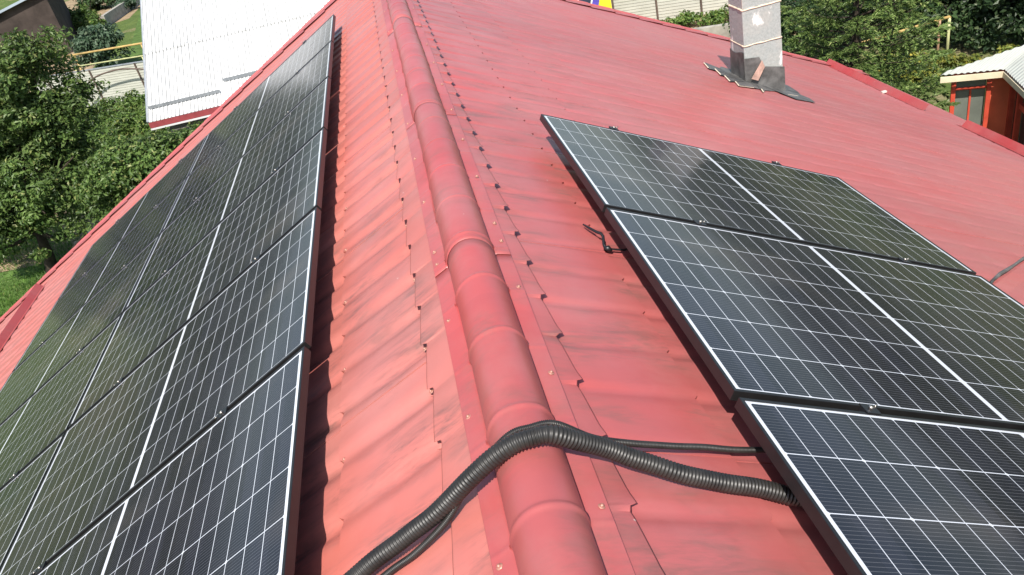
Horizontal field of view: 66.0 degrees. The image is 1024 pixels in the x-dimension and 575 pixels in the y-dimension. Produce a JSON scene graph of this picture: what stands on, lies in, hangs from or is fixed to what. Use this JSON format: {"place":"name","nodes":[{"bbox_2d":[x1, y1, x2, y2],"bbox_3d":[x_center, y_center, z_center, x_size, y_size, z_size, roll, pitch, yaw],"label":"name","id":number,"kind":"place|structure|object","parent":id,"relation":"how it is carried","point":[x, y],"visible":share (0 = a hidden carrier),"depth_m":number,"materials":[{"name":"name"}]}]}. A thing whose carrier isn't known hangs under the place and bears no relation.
{"place":"outdoors","nodes":[
{"label":"outdoors","id":0,"kind":"place"},
{"bbox_2d":[0,199,112,316],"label":"lawn","id":1,"kind":"structure","parent":0,"point":[14,276],"depth_m":20.63,"materials":[{"name":"green plant"}]},
{"bbox_2d":[0,213,98,271],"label":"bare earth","id":2,"kind":"structure","parent":1,"relation":"on","point":[18,267],"depth_m":22.02,"materials":[{"name":"soil"}]},
{"bbox_2d":[0,24,116,272],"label":"fruit tree","id":3,"kind":"object","parent":1,"relation":"on","point":[24,210],"visible":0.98,"depth_m":18.27,"materials":[{"name":"green plant"}]},
{"bbox_2d":[30,36,107,91],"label":"garden soil","id":4,"kind":"structure","parent":0,"point":[88,67],"depth_m":46.76,"materials":[{"name":"beige soil"}]},
{"bbox_2d":[65,0,139,23],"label":"garden soil","id":5,"kind":"structure","parent":0,"point":[72,3],"depth_m":66.69,"materials":[{"name":"beige soil"}]},
{"bbox_2d":[73,0,116,9],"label":"garden bush","id":6,"kind":"object","parent":5,"relation":"on","point":[96,4],"visible":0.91,"depth_m":67.22,"materials":[{"name":"green plant"}]},
{"bbox_2d":[112,0,139,9],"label":"vegetable plant","id":7,"kind":"object","parent":5,"relation":"on","point":[131,3],"visible":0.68,"depth_m":62.46,"materials":[{"name":"green plant"}]},
{"bbox_2d":[126,14,142,64],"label":"lawn","id":8,"kind":"structure","parent":0,"point":[137,38],"depth_m":48.00,"materials":[{"name":"green plant"}]},
{"bbox_2d":[140,0,329,134],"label":"white roof barn","id":9,"kind":"structure","parent":0,"point":[203,60],"depth_m":24.02,"materials":[{"name":"metal"}]},
{"bbox_2d":[0,0,1023,211],"bbox_3d":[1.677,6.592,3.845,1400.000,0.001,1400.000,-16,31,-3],"label":"ground","id":10,"kind":"structure","parent":0,"point":[127,27],"depth_m":22.32,"materials":[{"name":"green plant"}]},
{"bbox_2d":[0,0,80,60],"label":"dark shed","id":11,"kind":"structure","parent":10,"relation":"on","point":[28,16],"depth_m":49.79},
{"bbox_2d":[68,2,106,33],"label":"garden bush","id":12,"kind":"object","parent":10,"relation":"on","point":[83,15],"visible":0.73,"depth_m":55.59,"materials":[{"name":"green plant"}]},
{"bbox_2d":[37,61,144,106],"bbox_3d":[-16.689,-9.143,35.019,12.254,1.645,0.130,-2,33,20],"label":"siding fence","id":13,"kind":"object","parent":10,"relation":"on","point":[122,81],"visible":0.24,"depth_m":35.30,"materials":[{"name":"grey metal"}]},
{"bbox_2d":[89,68,143,81],"bbox_3d":[-17.724,-8.974,34.861,5.767,1.223,0.096,-2,33,19],"label":"sagging hose","id":14,"kind":"object","parent":13,"relation":"hanging from","point":[117,70],"visible":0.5,"depth_m":34.27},
{"bbox_2d":[68,22,135,68],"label":"garden bush","id":15,"kind":"object","parent":10,"relation":"on","point":[96,38],"visible":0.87,"depth_m":41.79,"materials":[{"name":"green plant"}]},
{"bbox_2d":[70,42,141,69],"bbox_3d":[-16.243,-9.649,34.978,7.644,2.343,0.090,-2,33,19],"label":"gas pipe","id":16,"kind":"object","parent":10,"relation":"on","point":[111,48],"visible":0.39,"depth_m":34.87,"materials":[{"name":"yellow metal"}]},
{"bbox_2d":[75,55,142,105],"bbox_3d":[-16.020,-9.280,34.743,7.439,1.878,0.060,-2,33,19],"label":"gas pipe","id":17,"kind":"object","parent":10,"relation":"on","point":[110,61],"visible":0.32,"depth_m":34.79,"materials":[{"name":"yellow metal"}]},
{"bbox_2d":[68,88,167,151],"bbox_3d":[-14.197,-6.475,29.758,5.573,1.705,7.691,-16,31,-3],"label":"garden bush","id":18,"kind":"object","parent":10,"relation":"on","point":[115,117],"visible":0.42,"depth_m":28.62,"materials":[{"name":"green plant"}]},
{"bbox_2d":[100,0,139,24],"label":"concrete wall","id":19,"kind":"structure","parent":10,"relation":"on","point":[115,13],"depth_m":60.14,"materials":[{"name":"grey concrete"}]},
{"bbox_2d":[66,121,203,232],"bbox_3d":[-7.979,-1.912,18.064,3.940,3.570,2.788,-16,31,-3],"label":"fruit tree","id":20,"kind":"object","parent":10,"relation":"on","point":[119,169],"visible":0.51,"depth_m":17.12,"materials":[{"name":"green plant"}]},
{"bbox_2d":[132,121,200,140],"bbox_3d":[-8.487,-3.516,22.013,5.491,2.333,2.330,-8,31,9],"label":"garden bush","id":21,"kind":"object","parent":10,"relation":"on","point":[192,125],"visible":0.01,"depth_m":21.53,"materials":[{"name":"green plant"}]},
{"bbox_2d":[0,0,1023,574],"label":"red roof house","id":22,"kind":"structure","parent":10,"relation":"on","point":[478,290],"depth_m":2.92,"materials":[{"name":"metal"}]},
{"bbox_2d":[343,424,802,574],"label":"corrugated conduit","id":23,"kind":"object","parent":22,"relation":"on","point":[469,479],"visible":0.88,"depth_m":1.73,"materials":[{"name":"black plastic"}]},
{"bbox_2d":[381,419,764,574],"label":"corrugated conduit","id":24,"kind":"object","parent":22,"relation":"on","point":[424,544],"visible":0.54,"depth_m":1.76,"materials":[{"name":"black plastic"}]},
{"bbox_2d":[583,224,627,251],"bbox_3d":[0.352,-0.172,2.950,0.242,0.070,0.112,9,38,33],"label":"cable stub","id":25,"kind":"object","parent":22,"relation":"on","point":[608,248],"visible":0.94,"depth_m":2.93,"materials":[{"name":"black rubber"}]},
{"bbox_2d":[611,0,795,19],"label":"siding fence","id":26,"kind":"object","parent":10,"relation":"on","point":[659,9],"visible":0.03,"depth_m":28.26,"materials":[{"name":"grey metal"}]},
{"bbox_2d":[580,0,611,7],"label":"banner","id":27,"kind":"object","parent":26,"relation":"attached to","point":[605,3],"visible":0.07,"depth_m":28.07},
{"bbox_2d":[722,0,891,55],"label":"garden bush","id":28,"kind":"object","parent":10,"relation":"on","point":[790,34],"visible":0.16,"depth_m":21.53,"materials":[{"name":"green plant"}]},
{"bbox_2d":[780,0,960,111],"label":"broadleaf tree","id":29,"kind":"object","parent":10,"relation":"on","point":[854,24],"visible":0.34,"depth_m":14.25,"materials":[{"name":"green plant"}]},
{"bbox_2d":[862,15,951,54],"bbox_3d":[9.729,-5.863,19.550,2.429,1.155,0.080,-16,31,-4],"label":"pipe frame","id":30,"kind":"object","parent":10,"relation":"on","point":[948,17],"visible":0.49,"depth_m":19.45,"materials":[{"name":"metal"}]},
{"bbox_2d":[878,45,989,84],"bbox_3d":[10.066,-5.322,18.867,2.623,0.983,1.236,-3,33,18],"label":"garden bush","id":31,"kind":"object","parent":10,"relation":"on","point":[960,59],"visible":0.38,"depth_m":18.66,"materials":[{"name":"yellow plant"}]},
{"bbox_2d":[847,0,1023,40],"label":"broadleaf tree","id":32,"kind":"object","parent":10,"relation":"on","point":[985,5],"visible":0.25,"depth_m":19.17,"materials":[{"name":"green plant"}]},
{"bbox_2d":[861,0,1023,54],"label":"garden bush","id":33,"kind":"object","parent":10,"relation":"on","point":[1003,15],"visible":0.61,"depth_m":19.67,"materials":[{"name":"green plant"}]},
{"bbox_2d":[940,45,1023,144],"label":"red hut","id":34,"kind":"object","parent":10,"relation":"on","point":[1002,105],"visible":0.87,"depth_m":13.86,"materials":[{"name":"paint"}]},
{"bbox_2d":[954,73,985,125],"bbox_3d":[8.188,-3.284,14.207,0.530,1.220,0.040,-1,34,21],"label":"window","id":35,"kind":"structure","parent":34,"relation":"in","point":[977,95],"depth_m":14.14,"materials":[{"name":"grey glass"}]},
{"bbox_2d":[987,71,1010,135],"bbox_3d":[8.759,-2.929,14.219,0.380,2.180,0.040,-1,34,21],"label":"door","id":36,"kind":"structure","parent":34,"relation":"in","point":[1000,88],"depth_m":14.01,"materials":[{"name":"red wood"}]},
{"bbox_2d":[1011,91,1023,140],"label":"window","id":37,"kind":"structure","parent":34,"relation":"in","point":[1016,91],"depth_m":13.90,"materials":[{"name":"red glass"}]},
{"bbox_2d":[1018,112,1023,144],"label":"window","id":38,"kind":"structure","parent":34,"relation":"in","point":[1021,136],"depth_m":13.67,"materials":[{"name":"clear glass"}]},
{"bbox_2d":[996,43,1019,53],"bbox_3d":[12.131,-5.515,18.155,1.893,1.077,1.028,-11,31,6],"label":"garden bush","id":39,"kind":"object","parent":10,"relation":"on","point":[1006,47],"visible":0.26,"depth_m":18.25,"materials":[{"name":"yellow plant"}]},
{"bbox_2d":[663,13,729,37],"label":"garden soil","id":40,"kind":"structure","parent":0,"point":[695,25],"depth_m":27.11,"materials":[{"name":"beige soil"}]},
{"bbox_2d":[660,15,689,26],"bbox_3d":[5.475,-8.928,26.805,1.226,0.602,0.855,-9,31,8],"label":"vegetable plant","id":41,"kind":"object","parent":40,"relation":"on","point":[676,20],"visible":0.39,"depth_m":26.59,"materials":[{"name":"green plant"}]},
{"bbox_2d":[675,9,703,26],"bbox_3d":[6.083,-9.181,26.941,1.088,0.638,0.896,-16,31,-3],"label":"vegetable plant","id":42,"kind":"object","parent":40,"relation":"on","point":[691,16],"visible":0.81,"depth_m":26.80,"materials":[{"name":"green plant"}]},
{"bbox_2d":[698,8,728,26],"bbox_3d":[6.733,-9.007,26.403,1.034,0.589,0.838,2,35,25],"label":"vegetable plant","id":43,"kind":"object","parent":40,"relation":"on","point":[715,17],"visible":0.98,"depth_m":26.20,"materials":[{"name":"green plant"}]},
{"bbox_2d":[721,3,728,18],"bbox_3d":[7.535,-9.189,26.403,1.191,0.608,0.887,2,35,25],"label":"vegetable plant","id":44,"kind":"object","parent":40,"relation":"on","point":[726,5],"visible":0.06,"depth_m":26.59,"materials":[{"name":"green plant"}]},
{"bbox_2d":[693,11,825,36],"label":"retaining wall","id":45,"kind":"structure","parent":40,"relation":"on","point":[717,29],"depth_m":25.18,"materials":[{"name":"concrete"}]},
{"bbox_3d":[-2.103,-0.033,4.931,0.051,0.125,7.042,-16,31,-3],"label":"rail","id":46,"kind":"object","parent":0,"visible":0},
{"bbox_2d":[0,207,320,574],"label":"solar panel","id":47,"kind":"object","parent":46,"relation":"on","point":[235,342],"visible":0.9,"depth_m":3.20,"materials":[{"name":"glass"}]},
{"bbox_2d":[37,346,310,574],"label":"solar panel","id":48,"kind":"object","parent":46,"relation":"on","point":[221,496],"visible":1,"depth_m":2.38,"materials":[{"name":"glass"}]},
{"bbox_2d":[68,128,326,427],"bbox_3d":[-1.663,-0.101,4.289,1.762,0.042,1.167,-39,29,11],"label":"solar panel","id":49,"kind":"object","parent":46,"relation":"on","point":[259,222],"visible":0.87,"depth_m":4.21,"materials":[{"name":"glass"}]},
{"bbox_2d":[124,77,330,309],"bbox_3d":[-1.868,-0.665,5.282,1.762,0.042,1.167,-39,29,11],"label":"solar panel","id":50,"kind":"object","parent":46,"relation":"on","point":[288,136],"visible":0.85,"depth_m":5.22,"materials":[{"name":"glass"}]},
{"bbox_2d":[162,41,333,231],"bbox_3d":[-2.073,-1.230,6.275,1.762,0.042,1.167,-39,29,11],"label":"solar panel","id":51,"kind":"object","parent":46,"relation":"on","point":[295,90],"visible":0.88,"depth_m":6.22,"materials":[{"name":"glass"}]},
{"bbox_2d":[188,14,335,175],"bbox_3d":[-2.281,-1.803,7.282,1.762,0.042,1.199,-39,29,11],"label":"solar panel","id":52,"kind":"object","parent":46,"relation":"on","point":[316,42],"visible":0.93,"depth_m":7.23,"materials":[{"name":"glass"}]},
{"bbox_3d":[-3.560,0.774,5.791,0.051,0.125,5.842,-16,31,-3],"label":"rail","id":53,"kind":"object","parent":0,"visible":0},
{"bbox_2d":[0,433,64,568],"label":"solar panel","id":54,"kind":"object","parent":53,"relation":"on","point":[18,492],"visible":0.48,"depth_m":3.75,"materials":[{"name":"glass"}]},
{"bbox_2d":[0,314,121,489],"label":"solar panel","id":55,"kind":"object","parent":53,"relation":"on","point":[35,425],"visible":0.82,"depth_m":4.57,"materials":[{"name":"glass"}]},
{"bbox_2d":[0,234,159,424],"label":"solar panel","id":56,"kind":"object","parent":53,"relation":"on","point":[75,334],"visible":0.81,"depth_m":5.59,"materials":[{"name":"glass"}]},
{"bbox_2d":[12,178,186,371],"bbox_3d":[-3.425,-0.131,6.621,1.762,0.042,1.167,-39,29,11],"label":"solar panel","id":57,"kind":"object","parent":53,"relation":"on","point":[120,255],"visible":0.87,"depth_m":6.58,"materials":[{"name":"glass"}]},
{"bbox_2d":[58,136,206,298],"bbox_3d":[-3.633,-0.704,7.628,1.762,0.042,1.199,-39,29,11],"label":"solar panel","id":58,"kind":"object","parent":53,"relation":"on","point":[145,205],"visible":0.91,"depth_m":7.58,"materials":[{"name":"glass"}]},
{"bbox_3d":[1.747,0.256,2.836,0.051,0.125,3.615,-16,31,-3],"label":"rail","id":59,"kind":"object","parent":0,"visible":0},
{"bbox_2d":[540,114,975,274],"bbox_3d":[1.080,-0.455,3.676,1.762,0.042,1.199,8,27,-16],"label":"solar panel","id":60,"kind":"object","parent":59,"relation":"on","point":[613,167],"visible":0.91,"depth_m":3.56,"materials":[{"name":"glass"}]},
{"bbox_2d":[604,208,1023,429],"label":"solar panel","id":61,"kind":"object","parent":59,"relation":"on","point":[758,317],"visible":0.94,"depth_m":2.52,"materials":[{"name":"glass"}]},
{"bbox_2d":[735,397,1023,574],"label":"solar panel","id":62,"kind":"object","parent":59,"relation":"on","point":[881,494],"visible":1,"depth_m":1.77,"materials":[{"name":"glass"}]}
]}

